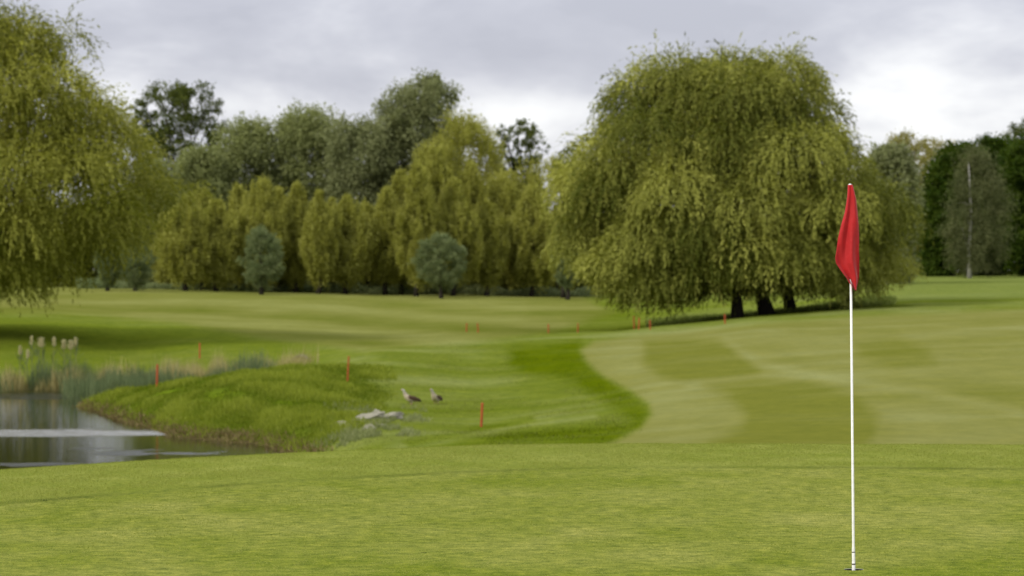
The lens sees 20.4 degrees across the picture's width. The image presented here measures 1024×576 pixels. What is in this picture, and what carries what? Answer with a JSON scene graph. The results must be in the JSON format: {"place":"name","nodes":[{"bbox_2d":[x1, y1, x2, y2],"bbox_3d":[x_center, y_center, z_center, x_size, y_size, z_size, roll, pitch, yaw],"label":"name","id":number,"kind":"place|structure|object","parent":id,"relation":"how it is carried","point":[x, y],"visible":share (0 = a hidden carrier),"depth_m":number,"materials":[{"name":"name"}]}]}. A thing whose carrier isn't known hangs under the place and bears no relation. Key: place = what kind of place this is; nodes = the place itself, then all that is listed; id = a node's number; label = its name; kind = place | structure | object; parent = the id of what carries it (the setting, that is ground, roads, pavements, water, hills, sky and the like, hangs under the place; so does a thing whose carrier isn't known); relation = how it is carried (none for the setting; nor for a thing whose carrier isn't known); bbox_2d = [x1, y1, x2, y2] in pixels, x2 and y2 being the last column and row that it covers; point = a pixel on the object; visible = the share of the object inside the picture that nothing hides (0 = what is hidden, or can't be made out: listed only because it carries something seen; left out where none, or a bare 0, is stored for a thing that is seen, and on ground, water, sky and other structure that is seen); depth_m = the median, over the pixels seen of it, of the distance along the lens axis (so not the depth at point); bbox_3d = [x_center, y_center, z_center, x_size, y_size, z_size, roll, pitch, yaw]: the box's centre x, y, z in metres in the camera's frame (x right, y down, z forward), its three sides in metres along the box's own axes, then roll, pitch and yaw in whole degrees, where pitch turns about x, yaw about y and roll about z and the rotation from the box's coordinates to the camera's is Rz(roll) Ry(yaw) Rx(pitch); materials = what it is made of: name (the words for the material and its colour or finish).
{"place":"outdoors","nodes":[
{"label":"outdoors","id":0,"kind":"place"},
{"bbox_2d":[0,390,283,469],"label":"water","id":1,"kind":"structure","parent":0,"point":[39,428],"depth_m":76.06,"materials":[{"name":"grey liquid"}]},
{"bbox_2d":[0,367,17,391],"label":"reeds","id":2,"kind":"object","parent":1,"relation":"on","point":[5,383],"visible":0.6,"depth_m":109.19,"materials":[{"name":"green plant"}]},
{"bbox_2d":[15,345,24,370],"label":"reed","id":3,"kind":"object","parent":1,"relation":"on","point":[19,351],"visible":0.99,"depth_m":110.37,"materials":[{"name":"beige plant"}]},
{"bbox_2d":[19,349,30,381],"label":"reed","id":4,"kind":"object","parent":1,"relation":"in","point":[27,354],"visible":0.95,"depth_m":110.00,"materials":[{"name":"beige plant"}]},
{"bbox_2d":[30,337,43,374],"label":"reed","id":5,"kind":"object","parent":1,"relation":"in","point":[40,342],"visible":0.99,"depth_m":110.19,"materials":[{"name":"beige plant"}]},
{"bbox_2d":[38,337,49,381],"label":"reed","id":6,"kind":"object","parent":1,"relation":"in","point":[43,351],"visible":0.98,"depth_m":110.50,"materials":[{"name":"green plant"}]},
{"bbox_2d":[0,354,101,390],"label":"reeds","id":7,"kind":"object","parent":1,"relation":"on","point":[38,378],"visible":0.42,"depth_m":109.96,"materials":[{"name":"green plant"}]},
{"bbox_2d":[49,337,58,389],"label":"reed","id":8,"kind":"object","parent":1,"relation":"in","point":[54,341],"visible":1,"depth_m":110.10,"materials":[{"name":"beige plant"}]},
{"bbox_2d":[0,355,121,391],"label":"dry reeds","id":9,"kind":"object","parent":1,"relation":"on","point":[20,385],"visible":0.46,"depth_m":109.40,"materials":[{"name":"plant"}]},
{"bbox_2d":[59,339,66,375],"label":"reed","id":10,"kind":"object","parent":1,"relation":"in","point":[63,341],"visible":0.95,"depth_m":110.58,"materials":[{"name":"beige plant"}]},
{"bbox_2d":[64,340,75,368],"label":"reed","id":11,"kind":"object","parent":1,"relation":"in","point":[70,345],"visible":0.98,"depth_m":110.30,"materials":[{"name":"beige plant"}]},
{"bbox_2d":[72,338,80,370],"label":"reed","id":12,"kind":"object","parent":1,"relation":"in","point":[75,344],"visible":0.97,"depth_m":110.50,"materials":[{"name":"beige plant"}]},
{"bbox_2d":[56,342,277,401],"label":"reeds","id":13,"kind":"object","parent":1,"relation":"on","point":[73,388],"visible":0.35,"depth_m":100.35,"materials":[{"name":"green plant"}]},
{"bbox_2d":[310,400,432,450],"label":"tufted grass","id":14,"kind":"structure","parent":0,"point":[344,438],"depth_m":71.17,"materials":[{"name":"green plant"}]},
{"bbox_2d":[0,468,1023,575],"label":"putting green","id":15,"kind":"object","parent":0,"point":[510,560],"visible":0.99,"depth_m":18.29,"materials":[{"name":"green plant"}]},
{"bbox_3d":[1.886,1.615,15.702,0.108,0.120,0.108,0,0,0],"label":"hole cup","id":16,"kind":"object","parent":15,"relation":"in","visible":0},
{"bbox_2d":[835,184,858,570],"bbox_3d":[1.856,0.539,15.694,0.135,2.230,0.072,-1,0,0],"label":"golf flagstick","id":17,"kind":"object","parent":16,"relation":"in","point":[847,257],"visible":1,"depth_m":15.68,"materials":[{"name":"white paint"}]},
{"bbox_2d":[0,273,1023,452],"bbox_3d":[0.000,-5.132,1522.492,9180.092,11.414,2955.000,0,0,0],"label":"ground","id":18,"kind":"structure","parent":0,"point":[101,339],"depth_m":120.24,"materials":[{"name":"green plant"}]},
{"bbox_2d":[28,335,37,374],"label":"reed","id":19,"kind":"object","parent":18,"relation":"on","point":[31,342],"visible":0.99,"depth_m":110.60,"materials":[{"name":"beige plant"}]},
{"bbox_2d":[0,0,219,317],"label":"willow tree","id":20,"kind":"object","parent":18,"relation":"on","point":[60,153],"visible":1,"depth_m":130.90,"materials":[{"name":"green plant"}]},
{"bbox_2d":[156,364,157,385],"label":"marker stake","id":21,"kind":"object","parent":18,"relation":"on","point":[156,375],"visible":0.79,"depth_m":93.48,"materials":[{"name":"paint"}]},
{"bbox_2d":[71,396,332,452],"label":"dead bank grass","id":22,"kind":"structure","parent":18,"relation":"on","point":[180,428],"depth_m":77.23,"materials":[{"name":"green plant"}]},
{"bbox_2d":[101,344,318,378],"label":"dry reeds","id":23,"kind":"object","parent":18,"relation":"on","point":[297,359],"visible":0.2,"depth_m":114.39,"materials":[{"name":"beige plant"}]},
{"bbox_2d":[79,360,398,451],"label":"bank grass","id":24,"kind":"structure","parent":18,"relation":"on","point":[307,382],"depth_m":83.96,"materials":[{"name":"green plant"}]},
{"bbox_2d":[0,283,611,350],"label":"fairway","id":25,"kind":"structure","parent":18,"relation":"on","point":[363,321],"depth_m":178.19,"materials":[{"name":"green plant"}]},
{"bbox_2d":[94,236,121,290],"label":"pollard willow tree","id":26,"kind":"object","parent":25,"relation":"on","point":[103,280],"visible":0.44,"depth_m":225.59,"materials":[{"name":"green plant"}]},
{"bbox_2d":[118,237,158,290],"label":"pollard willow tree","id":27,"kind":"object","parent":25,"relation":"on","point":[134,277],"visible":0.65,"depth_m":225.43,"materials":[{"name":"green plant"}]},
{"bbox_2d":[119,150,188,282],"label":"tree","id":28,"kind":"object","parent":25,"relation":"on","point":[170,176],"visible":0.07,"depth_m":250.93,"materials":[{"name":"green plant"}]},
{"bbox_2d":[147,210,176,285],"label":"tree","id":29,"kind":"object","parent":25,"relation":"on","point":[161,276],"visible":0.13,"depth_m":242.16,"materials":[{"name":"green plant"}]},
{"bbox_2d":[129,78,227,170],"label":"tree","id":30,"kind":"object","parent":25,"relation":"on","point":[180,95],"visible":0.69,"depth_m":270.88,"materials":[{"name":"green plant"}]},
{"bbox_2d":[156,190,214,290],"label":"tree","id":31,"kind":"object","parent":25,"relation":"on","point":[183,244],"visible":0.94,"depth_m":232.17,"materials":[{"name":"green plant"}]},
{"bbox_2d":[190,186,212,289],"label":"tree","id":32,"kind":"object","parent":25,"relation":"on","point":[205,198],"visible":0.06,"depth_m":239.98,"materials":[{"name":"green plant"}]},
{"bbox_2d":[170,137,233,210],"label":"tree","id":33,"kind":"object","parent":25,"relation":"on","point":[200,163],"visible":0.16,"depth_m":254.79,"materials":[{"name":"green plant"}]},
{"bbox_2d":[194,195,243,291],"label":"tree","id":34,"kind":"object","parent":25,"relation":"on","point":[222,268],"visible":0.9,"depth_m":234.26,"materials":[{"name":"green plant"}]},
{"bbox_2d":[227,182,255,290],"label":"tree","id":35,"kind":"object","parent":25,"relation":"on","point":[236,197],"visible":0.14,"depth_m":240.61,"materials":[{"name":"green plant"}]},
{"bbox_2d":[204,110,297,285],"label":"tree","id":36,"kind":"object","parent":25,"relation":"on","point":[246,141],"visible":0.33,"depth_m":258.33,"materials":[{"name":"green plant"}]},
{"bbox_2d":[234,223,285,294],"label":"pollard willow tree","id":37,"kind":"object","parent":25,"relation":"on","point":[268,241],"visible":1,"depth_m":225.46,"materials":[{"name":"green plant"}]},
{"bbox_2d":[231,173,290,291],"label":"tree","id":38,"kind":"object","parent":25,"relation":"on","point":[256,208],"visible":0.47,"depth_m":236.28,"materials":[{"name":"green plant"}]},
{"bbox_2d":[269,185,296,291],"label":"tree","id":39,"kind":"object","parent":25,"relation":"on","point":[281,201],"visible":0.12,"depth_m":241.22,"materials":[{"name":"green plant"}]},
{"bbox_2d":[279,179,311,292],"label":"tree","id":40,"kind":"object","parent":25,"relation":"on","point":[295,275],"visible":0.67,"depth_m":238.39,"materials":[{"name":"green plant"}]},
{"bbox_2d":[249,98,355,285],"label":"tree","id":41,"kind":"object","parent":25,"relation":"on","point":[297,133],"visible":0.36,"depth_m":259.41,"materials":[{"name":"green plant"}]},
{"bbox_2d":[297,187,340,293],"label":"tree","id":42,"kind":"object","parent":25,"relation":"on","point":[318,247],"visible":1,"depth_m":233.33,"materials":[{"name":"green plant"}]},
{"bbox_2d":[317,197,340,292],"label":"tree","id":43,"kind":"object","parent":25,"relation":"on","point":[331,200],"visible":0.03,"depth_m":241.99,"materials":[{"name":"green plant"}]},
{"bbox_2d":[328,193,379,293],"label":"tree","id":44,"kind":"object","parent":25,"relation":"on","point":[356,252],"visible":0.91,"depth_m":235.18,"materials":[{"name":"green plant"}]},
{"bbox_2d":[307,107,409,290],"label":"tree","id":45,"kind":"object","parent":25,"relation":"on","point":[351,146],"visible":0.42,"depth_m":255.86,"materials":[{"name":"green plant"}]},
{"bbox_2d":[355,197,382,291],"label":"tree","id":46,"kind":"object","parent":25,"relation":"on","point":[368,215],"visible":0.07,"depth_m":242.42,"materials":[{"name":"green plant"}]},
{"bbox_2d":[368,186,411,294],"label":"tree","id":47,"kind":"object","parent":25,"relation":"on","point":[383,223],"visible":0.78,"depth_m":237.24,"materials":[{"name":"green plant"}]},
{"bbox_2d":[386,165,413,294],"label":"tree","id":48,"kind":"object","parent":25,"relation":"on","point":[398,186],"visible":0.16,"depth_m":240.08,"materials":[{"name":"green plant"}]},
{"bbox_2d":[368,67,465,287],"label":"tree","id":49,"kind":"object","parent":25,"relation":"on","point":[413,109],"visible":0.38,"depth_m":256.93,"materials":[{"name":"green plant"}]},
{"bbox_2d":[391,158,448,295],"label":"tree","id":50,"kind":"object","parent":25,"relation":"on","point":[415,220],"visible":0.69,"depth_m":232.37,"materials":[{"name":"green plant"}]},
{"bbox_2d":[402,135,462,286],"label":"tree","id":51,"kind":"object","parent":25,"relation":"on","point":[421,154],"visible":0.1,"depth_m":246.35,"materials":[{"name":"green plant"}]},
{"bbox_2d":[410,231,468,298],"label":"pollard willow tree","id":52,"kind":"object","parent":25,"relation":"on","point":[426,256],"visible":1,"depth_m":225.44,"materials":[{"name":"green plant"}]},
{"bbox_2d":[421,144,457,293],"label":"tree","id":53,"kind":"object","parent":25,"relation":"on","point":[438,172],"visible":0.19,"depth_m":240.52,"materials":[{"name":"green plant"}]},
{"bbox_2d":[430,176,485,295],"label":"tree","id":54,"kind":"object","parent":25,"relation":"on","point":[457,215],"visible":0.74,"depth_m":234.29,"materials":[{"name":"green plant"}]},
{"bbox_2d":[431,96,509,291],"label":"tree","id":55,"kind":"object","parent":25,"relation":"on","point":[463,130],"visible":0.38,"depth_m":249.14,"materials":[{"name":"green plant"}]},
{"bbox_2d":[456,160,490,294],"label":"tree","id":56,"kind":"object","parent":25,"relation":"on","point":[474,190],"visible":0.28,"depth_m":241.12,"materials":[{"name":"green plant"}]},
{"bbox_2d":[473,197,512,295],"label":"tree","id":57,"kind":"object","parent":25,"relation":"on","point":[496,243],"visible":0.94,"depth_m":236.24,"materials":[{"name":"green plant"}]},
{"bbox_2d":[483,159,524,294],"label":"tree","id":58,"kind":"object","parent":25,"relation":"on","point":[500,179],"visible":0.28,"depth_m":243.60,"materials":[{"name":"green plant"}]},
{"bbox_2d":[491,179,531,292],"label":"tree","id":59,"kind":"object","parent":25,"relation":"on","point":[509,196],"visible":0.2,"depth_m":241.62,"materials":[{"name":"green plant"}]},
{"bbox_2d":[492,118,550,285],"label":"tree","id":60,"kind":"object","parent":25,"relation":"on","point":[529,134],"visible":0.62,"depth_m":265.40,"materials":[{"name":"green plant"}]},
{"bbox_2d":[503,178,555,296],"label":"tree","id":61,"kind":"object","parent":25,"relation":"on","point":[528,227],"visible":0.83,"depth_m":237.74,"materials":[{"name":"green plant"}]},
{"bbox_2d":[515,146,587,290],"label":"tree","id":62,"kind":"object","parent":25,"relation":"on","point":[533,177],"visible":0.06,"depth_m":245.31,"materials":[{"name":"green plant"}]},
{"bbox_2d":[551,239,578,299],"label":"pollard willow tree","id":63,"kind":"object","parent":25,"relation":"on","point":[562,281],"visible":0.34,"depth_m":225.62,"materials":[{"name":"green plant"}]},
{"bbox_2d":[544,206,590,297],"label":"tree","id":64,"kind":"object","parent":25,"relation":"on","point":[563,294],"visible":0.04,"depth_m":233.71,"materials":[{"name":"green plant"}]},
{"bbox_2d":[75,275,601,296],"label":"scrub","id":65,"kind":"object","parent":18,"relation":"on","point":[550,292],"visible":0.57,"depth_m":240.67,"materials":[{"name":"green plant"}]},
{"bbox_2d":[347,356,348,380],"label":"marker stake","id":66,"kind":"object","parent":18,"relation":"on","point":[348,369],"visible":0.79,"depth_m":92.48,"materials":[{"name":"paint"}]},
{"bbox_2d":[352,411,388,419],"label":"rock","id":67,"kind":"object","parent":18,"relation":"on","point":[372,414],"visible":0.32,"depth_m":75.60,"materials":[{"name":"stone"}]},
{"bbox_2d":[384,412,403,418],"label":"rock","id":68,"kind":"object","parent":18,"relation":"on","point":[398,415],"visible":0.37,"depth_m":77.32,"materials":[{"name":"stone"}]},
{"bbox_2d":[401,389,421,404],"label":"goose","id":69,"kind":"object","parent":18,"relation":"on","point":[409,398],"visible":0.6,"depth_m":85.92},
{"bbox_2d":[430,389,442,402],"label":"goose","id":70,"kind":"object","parent":18,"relation":"on","point":[435,397],"visible":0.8,"depth_m":86.89},
{"bbox_2d":[303,338,646,450],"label":"rough grass","id":71,"kind":"structure","parent":18,"relation":"on","point":[511,429],"depth_m":81.83,"materials":[{"name":"green plant"}]},
{"bbox_2d":[480,403,483,426],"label":"marker stake","id":72,"kind":"object","parent":18,"relation":"on","point":[481,421],"visible":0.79,"depth_m":74.78,"materials":[{"name":"paint"}]},
{"bbox_2d":[1,169,1021,292],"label":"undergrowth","id":73,"kind":"object","parent":18,"relation":"on","point":[576,286],"visible":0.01,"depth_m":266.06,"materials":[{"name":"green plant"}]},
{"bbox_2d":[527,29,934,324],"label":"willow tree","id":74,"kind":"object","parent":18,"relation":"on","point":[747,130],"visible":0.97,"depth_m":146.22,"materials":[{"name":"green plant"}]},
{"bbox_2d":[582,309,1023,444],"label":"fairway","id":75,"kind":"structure","parent":18,"relation":"on","point":[952,378],"depth_m":84.01,"materials":[{"name":"green plant"}]},
{"bbox_2d":[861,135,928,283],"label":"tree","id":76,"kind":"object","parent":18,"relation":"on","point":[894,157],"visible":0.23,"depth_m":198.92,"materials":[{"name":"green plant"}]},
{"bbox_2d":[885,127,936,274],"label":"tree","id":77,"kind":"object","parent":18,"relation":"on","point":[907,136],"visible":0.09,"depth_m":261.38,"materials":[{"name":"green plant"}]},
{"bbox_2d":[914,136,955,260],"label":"tree","id":78,"kind":"object","parent":18,"relation":"on","point":[938,145],"visible":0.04,"depth_m":265.85,"materials":[{"name":"green plant"}]},
{"bbox_2d":[913,139,989,276],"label":"tree","id":79,"kind":"object","parent":18,"relation":"on","point":[939,172],"visible":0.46,"depth_m":240.78,"materials":[{"name":"green plant"}]},
{"bbox_2d":[934,138,1020,277],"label":"birch tree","id":80,"kind":"object","parent":18,"relation":"on","point":[977,241],"visible":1,"depth_m":223.35,"materials":[{"name":"green plant"}]},
{"bbox_2d":[961,131,1020,275],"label":"tree","id":81,"kind":"object","parent":18,"relation":"on","point":[993,144],"visible":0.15,"depth_m":244.82,"materials":[{"name":"green plant"}]},
{"bbox_2d":[989,133,1023,275],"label":"tree","id":82,"kind":"object","parent":18,"relation":"on","point":[1014,166],"visible":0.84,"depth_m":239.10,"materials":[{"name":"green plant"}]},
{"bbox_2d":[994,118,1023,145],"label":"tree","id":83,"kind":"object","parent":18,"relation":"on","point":[1016,129],"visible":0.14,"depth_m":262.04,"materials":[{"name":"green plant"}]},
{"bbox_2d":[0,443,1023,504],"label":"grass fringe","id":84,"kind":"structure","parent":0,"point":[402,473],"depth_m":24.50,"materials":[{"name":"green plant"}]},
{"bbox_2d":[0,0,1023,269],"label":"sky","id":85,"kind":"structure","parent":0,"point":[948,69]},
{"bbox_2d":[644,293,896,326],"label":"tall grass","id":86,"kind":"structure","parent":0,"point":[706,317],"depth_m":152.69,"materials":[{"name":"green plant"}]}
]}

